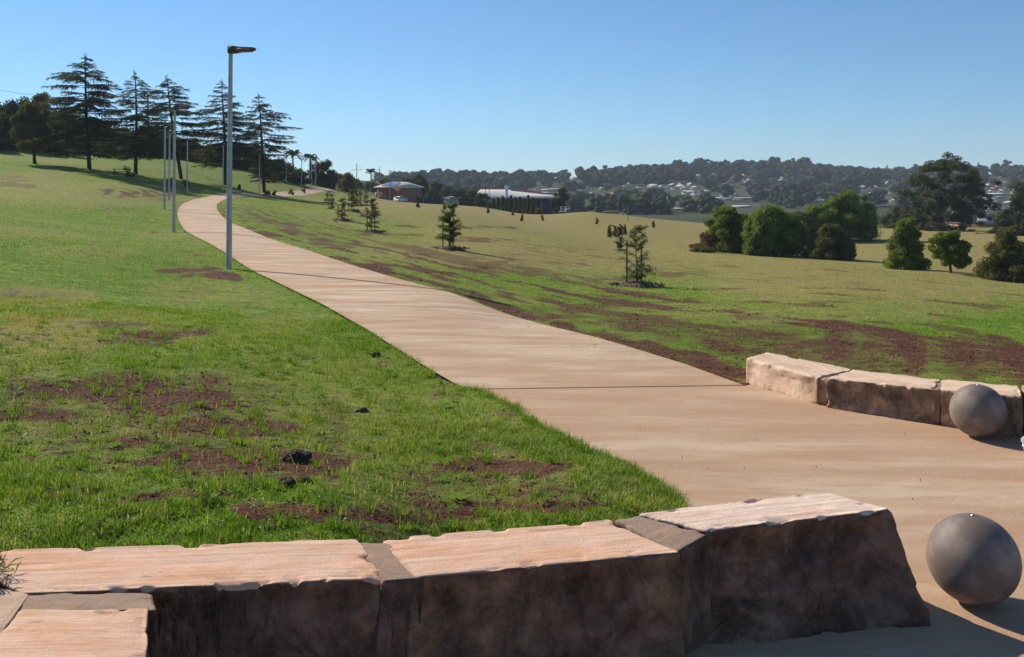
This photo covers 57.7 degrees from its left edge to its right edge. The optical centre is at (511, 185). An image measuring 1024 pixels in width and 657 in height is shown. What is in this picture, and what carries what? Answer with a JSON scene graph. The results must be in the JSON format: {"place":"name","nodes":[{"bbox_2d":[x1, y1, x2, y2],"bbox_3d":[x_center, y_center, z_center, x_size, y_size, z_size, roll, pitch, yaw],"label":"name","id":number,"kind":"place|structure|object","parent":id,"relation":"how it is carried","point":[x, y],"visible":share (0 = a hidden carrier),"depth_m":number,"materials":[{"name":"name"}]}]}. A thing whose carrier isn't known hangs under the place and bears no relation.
{"place":"outdoors","nodes":[
{"label":"outdoors","id":0,"kind":"place"},
{"bbox_2d":[177,188,744,388],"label":"path","id":1,"kind":"structure","parent":0,"point":[459,340],"depth_m":14.20,"materials":[{"name":"concrete"}]},
{"bbox_2d":[207,195,720,388],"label":"path joints","id":2,"kind":"object","parent":1,"relation":"on","point":[579,387],"visible":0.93,"depth_m":10.12,"materials":[{"name":"concrete"}]},
{"bbox_2d":[0,149,1023,551],"bbox_3d":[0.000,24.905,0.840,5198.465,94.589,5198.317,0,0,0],"label":"ground","id":3,"kind":"structure","parent":0,"point":[680,227],"depth_m":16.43,"materials":[{"name":"green plant"}]},
{"bbox_2d":[0,136,12,150],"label":"shrub","id":4,"kind":"object","parent":3,"relation":"on","point":[5,142],"visible":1,"depth_m":137.06,"materials":[{"name":"green plant"}]},
{"bbox_2d":[7,138,23,151],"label":"shrub","id":5,"kind":"object","parent":3,"relation":"on","point":[13,146],"visible":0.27,"depth_m":141.36,"materials":[{"name":"green plant"}]},
{"bbox_2d":[0,96,32,149],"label":"broadleaf tree","id":6,"kind":"object","parent":3,"relation":"on","point":[8,113],"visible":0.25,"depth_m":144.49,"materials":[{"name":"green plant"}]},
{"bbox_2d":[8,101,53,163],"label":"broadleaf tree","id":7,"kind":"object","parent":3,"relation":"on","point":[33,118],"visible":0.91,"depth_m":116.82,"materials":[{"name":"green plant"}]},
{"bbox_2d":[31,91,63,151],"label":"broadleaf tree","id":8,"kind":"object","parent":3,"relation":"on","point":[40,97],"visible":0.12,"depth_m":149.47,"materials":[{"name":"green plant"}]},
{"bbox_2d":[42,139,67,153],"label":"shrub","id":9,"kind":"object","parent":3,"relation":"on","point":[51,148],"visible":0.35,"depth_m":145.18,"materials":[{"name":"green plant"}]},
{"bbox_2d":[49,106,82,143],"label":"broadleaf tree","id":10,"kind":"object","parent":3,"relation":"on","point":[65,112],"visible":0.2,"depth_m":156.12,"materials":[{"name":"green plant"}]},
{"bbox_2d":[29,53,131,168],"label":"cedar tree","id":11,"kind":"object","parent":3,"relation":"on","point":[88,103],"visible":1,"depth_m":113.91,"materials":[{"name":"green plant"}]},
{"bbox_2d":[70,114,115,146],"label":"broadleaf tree","id":12,"kind":"object","parent":3,"relation":"on","point":[83,134],"visible":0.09,"depth_m":157.24,"materials":[{"name":"green plant"}]},
{"bbox_2d":[103,126,129,143],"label":"broadleaf tree","id":13,"kind":"object","parent":3,"relation":"on","point":[118,127],"visible":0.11,"depth_m":163.57,"materials":[{"name":"green plant"}]},
{"bbox_2d":[122,166,135,176],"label":"young shrub","id":14,"kind":"object","parent":3,"relation":"on","point":[127,174],"visible":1,"depth_m":111.58,"materials":[{"name":"green plant"}]},
{"bbox_2d":[95,70,173,174],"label":"cedar tree","id":15,"kind":"object","parent":3,"relation":"on","point":[135,149],"visible":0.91,"depth_m":117.47,"materials":[{"name":"green plant"}]},
{"bbox_2d":[124,74,211,178],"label":"cedar tree","id":16,"kind":"object","parent":3,"relation":"on","point":[183,133],"visible":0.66,"depth_m":124.83,"materials":[{"name":"green plant"}]},
{"bbox_2d":[163,123,172,208],"bbox_3d":[-23.989,-1.301,64.949,0.826,6.100,0.228,0,0,8],"label":"lamp post","id":17,"kind":"object","parent":3,"relation":"on","point":[164,188],"visible":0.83,"depth_m":64.94,"materials":[{"name":"metal"}]},
{"bbox_2d":[168,131,177,199],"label":"lamp post","id":18,"kind":"object","parent":3,"relation":"on","point":[169,168],"visible":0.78,"depth_m":79.94,"materials":[{"name":"metal"}]},
{"bbox_2d":[172,106,189,231],"bbox_3d":[-15.685,-0.725,43.956,0.826,6.100,0.228,0,0,7],"label":"lamp post","id":19,"kind":"object","parent":3,"relation":"on","point":[175,108],"visible":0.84,"depth_m":43.94,"materials":[{"name":"metal"}]},
{"bbox_2d":[186,139,193,193],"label":"lamp post","id":20,"kind":"object","parent":3,"relation":"on","point":[187,168],"visible":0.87,"depth_m":100.94,"materials":[{"name":"metal"}]},
{"bbox_2d":[222,143,226,190],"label":"lamp post","id":21,"kind":"object","parent":3,"relation":"on","point":[223,169],"visible":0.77,"depth_m":115.96,"materials":[{"name":"metal"}]},
{"bbox_2d":[190,80,266,185],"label":"cedar tree","id":22,"kind":"object","parent":3,"relation":"on","point":[217,135],"visible":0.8,"depth_m":131.57,"materials":[{"name":"green plant"}]},
{"bbox_2d":[226,45,255,268],"bbox_3d":[-7.290,-0.708,24.923,0.826,6.100,0.228,0,0,13],"label":"lamp post","id":23,"kind":"object","parent":3,"relation":"on","point":[231,50],"visible":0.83,"depth_m":24.94,"materials":[{"name":"metal"}]},
{"bbox_2d":[245,150,273,171],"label":"broadleaf tree","id":24,"kind":"object","parent":3,"relation":"on","point":[254,158],"visible":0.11,"depth_m":180.10,"materials":[{"name":"green plant"}]},
{"bbox_2d":[255,167,275,176],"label":"shrub","id":25,"kind":"object","parent":3,"relation":"on","point":[269,172],"visible":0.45,"depth_m":176.12,"materials":[{"name":"green plant"}]},
{"bbox_2d":[232,93,302,191],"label":"cedar tree","id":26,"kind":"object","parent":3,"relation":"on","point":[274,140],"visible":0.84,"depth_m":137.85,"materials":[{"name":"green plant"}]},
{"bbox_2d":[273,157,295,172],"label":"broadleaf tree","id":27,"kind":"object","parent":3,"relation":"on","point":[288,163],"visible":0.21,"depth_m":184.75,"materials":[{"name":"green plant"}]},
{"bbox_2d":[272,170,296,180],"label":"shrub","id":28,"kind":"object","parent":3,"relation":"on","point":[289,178],"visible":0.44,"depth_m":179.86,"materials":[{"name":"green plant"}]},
{"bbox_2d":[278,476,295,486],"bbox_3d":[-1.367,1.805,5.638,0.110,0.069,0.120,0,0,-30],"label":"soil clod","id":29,"kind":"object","parent":3,"relation":"on","point":[289,479],"visible":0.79,"depth_m":5.61,"materials":[{"name":"soil"}]},
{"bbox_2d":[283,150,301,164],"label":"palm tree","id":30,"kind":"object","parent":3,"relation":"on","point":[292,153],"visible":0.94,"depth_m":194.77,"materials":[{"name":"green plant"}]},
{"bbox_2d":[281,449,311,462],"bbox_3d":[-1.483,1.877,6.408,0.178,0.117,0.199,0,0,41],"label":"soil clod","id":31,"kind":"object","parent":3,"relation":"on","point":[299,455],"visible":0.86,"depth_m":6.36,"materials":[{"name":"black soil"}]},
{"bbox_2d":[288,176,311,185],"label":"shrub","id":32,"kind":"object","parent":3,"relation":"on","point":[297,180],"visible":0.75,"depth_m":183.53,"materials":[{"name":"green plant"}]},
{"bbox_2d":[295,168,314,184],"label":"broadleaf tree","id":33,"kind":"object","parent":3,"relation":"on","point":[304,174],"visible":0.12,"depth_m":204.30,"materials":[{"name":"green plant"}]},
{"bbox_2d":[8,277,607,537],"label":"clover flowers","id":34,"kind":"object","parent":3,"relation":"on","point":[217,505],"visible":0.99,"depth_m":5.00,"materials":[{"name":"white plant"}]},
{"bbox_2d":[302,153,318,178],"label":"palm tree","id":35,"kind":"object","parent":3,"relation":"on","point":[309,155],"visible":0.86,"depth_m":204.56,"materials":[{"name":"green plant"}]},
{"bbox_2d":[307,159,338,189],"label":"broadleaf tree","id":36,"kind":"object","parent":3,"relation":"on","point":[322,177],"visible":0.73,"depth_m":207.20,"materials":[{"name":"green plant"}]},
{"bbox_2d":[327,192,335,208],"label":"sapling","id":37,"kind":"object","parent":3,"relation":"on","point":[331,199],"visible":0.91,"depth_m":92.95,"materials":[{"name":"green plant"}]},
{"bbox_2d":[332,197,352,220],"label":"sapling","id":38,"kind":"object","parent":3,"relation":"on","point":[341,214],"visible":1,"depth_m":72.88,"materials":[{"name":"green plant"}]},
{"bbox_2d":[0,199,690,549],"bbox_3d":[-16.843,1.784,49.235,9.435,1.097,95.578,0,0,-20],"label":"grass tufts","id":39,"kind":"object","parent":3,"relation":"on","point":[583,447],"visible":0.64,"depth_m":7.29,"materials":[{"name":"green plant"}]},
{"bbox_2d":[336,172,358,193],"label":"broadleaf tree","id":40,"kind":"object","parent":3,"relation":"on","point":[346,183],"visible":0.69,"depth_m":220.91,"materials":[{"name":"green plant"}]},
{"bbox_2d":[341,189,361,211],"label":"sapling","id":41,"kind":"object","parent":3,"relation":"on","point":[352,200],"visible":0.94,"depth_m":79.91,"materials":[{"name":"green plant"}]},
{"bbox_2d":[358,181,379,191],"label":"broadleaf tree","id":42,"kind":"object","parent":3,"relation":"on","point":[367,184],"visible":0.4,"depth_m":293.72,"materials":[{"name":"green plant"}]},
{"bbox_2d":[365,168,375,191],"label":"palm tree","id":43,"kind":"object","parent":3,"relation":"on","point":[369,171],"visible":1,"depth_m":289.84,"materials":[{"name":"green plant"}]},
{"bbox_2d":[360,197,386,232],"bbox_3d":[-8.652,1.827,57.005,1.775,2.215,1.598,0,0,28],"label":"sapling","id":44,"kind":"object","parent":3,"relation":"on","point":[372,216],"visible":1,"depth_m":56.90,"materials":[{"name":"green plant"}]},
{"bbox_2d":[373,182,424,202],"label":"brick house","id":45,"kind":"structure","parent":3,"relation":"on","point":[410,192],"depth_m":250.18,"materials":[{"name":"brick"}]},
{"bbox_2d":[409,172,430,194],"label":"broadleaf tree","id":46,"kind":"object","parent":3,"relation":"on","point":[419,179],"visible":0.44,"depth_m":298.03,"materials":[{"name":"green plant"}]},
{"bbox_2d":[417,196,448,203],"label":"garden fence","id":47,"kind":"object","parent":3,"relation":"on","point":[433,200],"visible":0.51,"depth_m":251.95,"materials":[{"name":"metal"}]},
{"bbox_2d":[428,181,443,195],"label":"broadleaf tree","id":48,"kind":"object","parent":3,"relation":"on","point":[436,185],"visible":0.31,"depth_m":298.77,"materials":[{"name":"green plant"}]},
{"bbox_2d":[439,185,453,195],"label":"broadleaf tree","id":49,"kind":"object","parent":3,"relation":"on","point":[446,190],"visible":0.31,"depth_m":288.86,"materials":[{"name":"green plant"}]},
{"bbox_2d":[431,201,470,250],"bbox_3d":[-2.852,1.817,42.030,1.965,2.266,1.582,0,0,0],"label":"sapling","id":50,"kind":"object","parent":3,"relation":"on","point":[453,232],"visible":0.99,"depth_m":41.88,"materials":[{"name":"green plant"}]},
{"bbox_2d":[444,196,459,204],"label":"garden shed","id":51,"kind":"structure","parent":3,"relation":"on","point":[449,199],"depth_m":244.51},
{"bbox_2d":[449,188,467,195],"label":"broadleaf tree","id":52,"kind":"object","parent":3,"relation":"on","point":[460,192],"visible":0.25,"depth_m":283.38,"materials":[{"name":"green plant"}]},
{"bbox_2d":[459,189,478,205],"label":"broadleaf tree","id":53,"kind":"object","parent":3,"relation":"on","point":[472,193],"visible":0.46,"depth_m":260.68,"materials":[{"name":"green plant"}]},
{"bbox_2d":[473,192,496,207],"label":"broadleaf tree","id":54,"kind":"object","parent":3,"relation":"on","point":[480,197],"visible":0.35,"depth_m":257.10,"materials":[{"name":"green plant"}]},
{"bbox_2d":[507,195,513,211],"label":"hedge conifer","id":55,"kind":"object","parent":3,"relation":"on","point":[510,206],"visible":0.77,"depth_m":223.71,"materials":[{"name":"green plant"}]},
{"bbox_2d":[0,246,1023,543],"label":"soil patches","id":56,"kind":"object","parent":3,"relation":"on","point":[440,384],"visible":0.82,"depth_m":8.48,"materials":[{"name":"soil"}]},
{"bbox_2d":[477,185,553,213],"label":"warehouse","id":57,"kind":"structure","parent":3,"relation":"on","point":[543,198],"depth_m":283.95,"materials":[{"name":"white metal"}]},
{"bbox_2d":[524,195,530,213],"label":"hedge conifer","id":58,"kind":"object","parent":3,"relation":"on","point":[527,208],"visible":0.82,"depth_m":211.70,"materials":[{"name":"green plant"}]},
{"bbox_2d":[529,197,534,213],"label":"hedge conifer","id":59,"kind":"object","parent":3,"relation":"on","point":[532,209],"visible":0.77,"depth_m":208.73,"materials":[{"name":"green plant"}]},
{"bbox_2d":[549,187,569,213],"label":"broadleaf tree","id":60,"kind":"object","parent":3,"relation":"on","point":[556,204],"visible":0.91,"depth_m":243.92,"materials":[{"name":"green plant"}]},
{"bbox_2d":[566,197,587,211],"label":"tree","id":61,"kind":"object","parent":3,"relation":"on","point":[575,204],"visible":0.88,"depth_m":473.31,"materials":[{"name":"green plant"}]},
{"bbox_2d":[586,197,606,212],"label":"tree","id":62,"kind":"object","parent":3,"relation":"on","point":[600,206],"visible":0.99,"depth_m":438.61,"materials":[{"name":"green plant"}]},
{"bbox_2d":[594,193,616,210],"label":"tree","id":63,"kind":"object","parent":3,"relation":"on","point":[603,197],"visible":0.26,"depth_m":515.01,"materials":[{"name":"green plant"}]},
{"bbox_2d":[604,194,619,210],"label":"tree","id":64,"kind":"object","parent":3,"relation":"on","point":[611,203],"visible":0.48,"depth_m":504.54,"materials":[{"name":"green plant"}]},
{"bbox_2d":[613,226,628,250],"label":"sapling","id":65,"kind":"object","parent":3,"relation":"on","point":[619,244],"visible":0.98,"depth_m":96.92,"materials":[{"name":"green plant"}]},
{"bbox_2d":[614,195,636,214],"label":"tree","id":66,"kind":"object","parent":3,"relation":"on","point":[622,202],"visible":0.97,"depth_m":441.45,"materials":[{"name":"green plant"}]},
{"bbox_2d":[608,224,665,287],"bbox_3d":[4.039,2.266,29.977,1.925,2.116,1.674,0,0,0],"label":"sapling","id":67,"kind":"object","parent":3,"relation":"on","point":[638,270],"visible":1,"depth_m":29.89,"materials":[{"name":"green plant"}]},
{"bbox_2d":[633,196,651,214],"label":"tree","id":68,"kind":"object","parent":3,"relation":"on","point":[643,204],"visible":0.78,"depth_m":448.20,"materials":[{"name":"green plant"}]},
{"bbox_2d":[632,191,653,213],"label":"tree","id":69,"kind":"object","parent":3,"relation":"on","point":[634,196],"visible":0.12,"depth_m":470.11,"materials":[{"name":"green plant"}]},
{"bbox_2d":[651,199,673,214],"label":"tree","id":70,"kind":"object","parent":3,"relation":"on","point":[661,207],"visible":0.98,"depth_m":444.55,"materials":[{"name":"green plant"}]},
{"bbox_2d":[661,193,677,207],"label":"tree","id":71,"kind":"object","parent":3,"relation":"on","point":[672,200],"visible":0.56,"depth_m":552.22,"materials":[{"name":"green plant"}]},
{"bbox_2d":[680,198,698,211],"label":"tree","id":72,"kind":"object","parent":3,"relation":"on","point":[689,205],"visible":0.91,"depth_m":501.01,"materials":[{"name":"green plant"}]},
{"bbox_2d":[372,159,1023,202],"bbox_3d":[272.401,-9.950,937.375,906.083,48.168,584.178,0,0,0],"label":"hillside wood","id":73,"kind":"object","parent":3,"relation":"on","point":[803,178],"visible":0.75,"depth_m":930.88,"materials":[{"name":"green plant"}]},
{"bbox_2d":[689,245,714,252],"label":"shrub","id":74,"kind":"object","parent":3,"relation":"on","point":[705,249],"visible":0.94,"depth_m":95.33,"materials":[{"name":"green plant"}]},
{"bbox_2d":[694,233,716,252],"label":"shrub","id":75,"kind":"object","parent":3,"relation":"on","point":[706,239],"visible":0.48,"depth_m":97.72,"materials":[{"name":"brown plant"}]},
{"bbox_2d":[696,195,717,213],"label":"tree","id":76,"kind":"object","parent":3,"relation":"on","point":[706,204],"visible":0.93,"depth_m":473.97,"materials":[{"name":"green plant"}]},
{"bbox_2d":[699,205,745,253],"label":"broadleaf tree","id":77,"kind":"object","parent":3,"relation":"on","point":[725,224],"visible":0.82,"depth_m":103.56,"materials":[{"name":"green plant"}]},
{"bbox_2d":[742,226,774,256],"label":"broadleaf tree","id":78,"kind":"object","parent":3,"relation":"on","point":[756,240],"visible":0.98,"depth_m":96.93,"materials":[{"name":"green plant"}]},
{"bbox_2d":[740,203,810,256],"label":"broadleaf tree","id":79,"kind":"object","parent":3,"relation":"on","point":[788,230],"visible":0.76,"depth_m":98.06,"materials":[{"name":"green plant"}]},
{"bbox_2d":[776,193,790,205],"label":"tree","id":80,"kind":"object","parent":3,"relation":"on","point":[785,196],"visible":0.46,"depth_m":599.98,"materials":[{"name":"green plant"}]},
{"bbox_2d":[782,193,804,207],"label":"tree","id":81,"kind":"object","parent":3,"relation":"on","point":[793,200],"visible":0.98,"depth_m":588.39,"materials":[{"name":"green plant"}]},
{"bbox_2d":[796,156,811,163],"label":"tree","id":82,"kind":"object","parent":3,"relation":"on","point":[804,160],"visible":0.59,"depth_m":1183.22,"materials":[{"name":"green plant"}]},
{"bbox_2d":[794,211,819,242],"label":"broadleaf tree","id":83,"kind":"object","parent":3,"relation":"on","point":[813,227],"visible":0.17,"depth_m":126.02,"materials":[{"name":"green plant"}]},
{"bbox_2d":[803,204,850,237],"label":"broadleaf tree","id":84,"kind":"object","parent":3,"relation":"on","point":[821,214],"visible":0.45,"depth_m":128.52,"materials":[{"name":"green plant"}]},
{"bbox_2d":[800,223,857,260],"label":"broadleaf tree","id":85,"kind":"object","parent":3,"relation":"on","point":[830,242],"visible":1,"depth_m":93.79,"materials":[{"name":"green plant"}]},
{"bbox_2d":[822,189,882,240],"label":"broadleaf tree","id":86,"kind":"object","parent":3,"relation":"on","point":[861,223],"visible":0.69,"depth_m":130.01,"materials":[{"name":"green plant"}]},
{"bbox_2d":[861,190,882,204],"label":"tree","id":87,"kind":"object","parent":3,"relation":"on","point":[878,199],"visible":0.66,"depth_m":611.55,"materials":[{"name":"green plant"}]},
{"bbox_2d":[878,205,910,228],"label":"broadleaf tree","id":88,"kind":"object","parent":3,"relation":"on","point":[888,220],"visible":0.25,"depth_m":199.65,"materials":[{"name":"green plant"}]},
{"bbox_2d":[895,194,912,206],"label":"tree","id":89,"kind":"object","parent":3,"relation":"on","point":[903,201],"visible":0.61,"depth_m":446.09,"materials":[{"name":"green plant"}]},
{"bbox_2d":[881,216,932,270],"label":"broadleaf tree","id":90,"kind":"object","parent":3,"relation":"on","point":[905,252],"visible":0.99,"depth_m":79.20,"materials":[{"name":"green plant"}]},
{"bbox_2d":[909,214,929,229],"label":"broadleaf tree","id":91,"kind":"object","parent":3,"relation":"on","point":[925,218],"visible":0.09,"depth_m":178.86,"materials":[{"name":"green plant"}]},
{"bbox_2d":[923,221,950,230],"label":"broadleaf tree","id":92,"kind":"object","parent":3,"relation":"on","point":[934,226],"visible":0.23,"depth_m":171.46,"materials":[{"name":"green plant"}]},
{"bbox_2d":[896,151,1002,230],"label":"gum tree","id":93,"kind":"object","parent":3,"relation":"on","point":[953,196],"visible":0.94,"depth_m":176.43,"materials":[{"name":"green plant"}]},
{"bbox_2d":[927,230,972,272],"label":"broadleaf tree","id":94,"kind":"object","parent":3,"relation":"on","point":[952,248],"visible":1,"depth_m":74.27,"materials":[{"name":"green plant"}]},
{"bbox_2d":[959,196,985,213],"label":"tree","id":95,"kind":"object","parent":3,"relation":"on","point":[979,210],"visible":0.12,"depth_m":458.90,"materials":[{"name":"green plant"}]},
{"bbox_2d":[950,218,997,226],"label":"brick building","id":96,"kind":"structure","parent":3,"relation":"on","point":[988,223],"depth_m":227.71,"materials":[{"name":"white"}]},
{"bbox_2d":[972,226,1023,282],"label":"broadleaf tree","id":97,"kind":"object","parent":3,"relation":"on","point":[1007,260],"visible":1,"depth_m":69.24,"materials":[{"name":"green plant"}]},
{"bbox_2d":[992,218,1014,230],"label":"broadleaf tree","id":98,"kind":"object","parent":3,"relation":"on","point":[1002,222],"visible":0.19,"depth_m":159.48,"materials":[{"name":"green plant"}]},
{"bbox_2d":[991,180,1023,228],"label":"broadleaf tree","id":99,"kind":"object","parent":3,"relation":"on","point":[1016,211],"visible":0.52,"depth_m":164.38,"materials":[{"name":"green plant"}]},
{"bbox_2d":[1008,225,1022,235],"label":"broadleaf tree","id":100,"kind":"object","parent":3,"relation":"on","point":[1017,228],"visible":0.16,"depth_m":149.34,"materials":[{"name":"green plant"}]},
{"bbox_2d":[0,0,1023,180],"label":"sky","id":101,"kind":"structure","parent":0,"point":[554,86],"materials":[{"name":"blue"}]},
{"bbox_2d":[479,384,1023,656],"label":"plaza","id":102,"kind":"structure","parent":0,"point":[885,462],"depth_m":7.31,"materials":[{"name":"concrete"}]},
{"bbox_2d":[0,492,930,656],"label":"stone wall","id":103,"kind":"structure","parent":102,"relation":"on","point":[680,582],"depth_m":4.20,"materials":[{"name":"brown stone"}]},
{"bbox_2d":[0,551,23,580],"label":"spiky plant","id":104,"kind":"object","parent":103,"relation":"on","point":[5,567],"visible":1,"depth_m":4.05,"materials":[{"name":"plant"}]},
{"bbox_2d":[746,352,1023,437],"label":"stone wall","id":105,"kind":"structure","parent":102,"relation":"on","point":[914,398],"depth_m":8.97,"materials":[{"name":"beige stone"}]},
{"bbox_2d":[926,513,1021,607],"bbox_3d":[2.430,1.964,4.895,0.456,0.464,0.456,0,0,0],"label":"ball bollard","id":106,"kind":"object","parent":102,"relation":"on","point":[974,560],"visible":1,"depth_m":4.75,"materials":[{"name":"stone"}]},
{"bbox_2d":[949,384,1007,438],"bbox_3d":[4.071,1.964,8.113,0.456,0.464,0.456,0,0,0],"label":"ball bollard","id":107,"kind":"object","parent":102,"relation":"on","point":[977,411],"visible":1,"depth_m":7.96,"materials":[{"name":"stone"}]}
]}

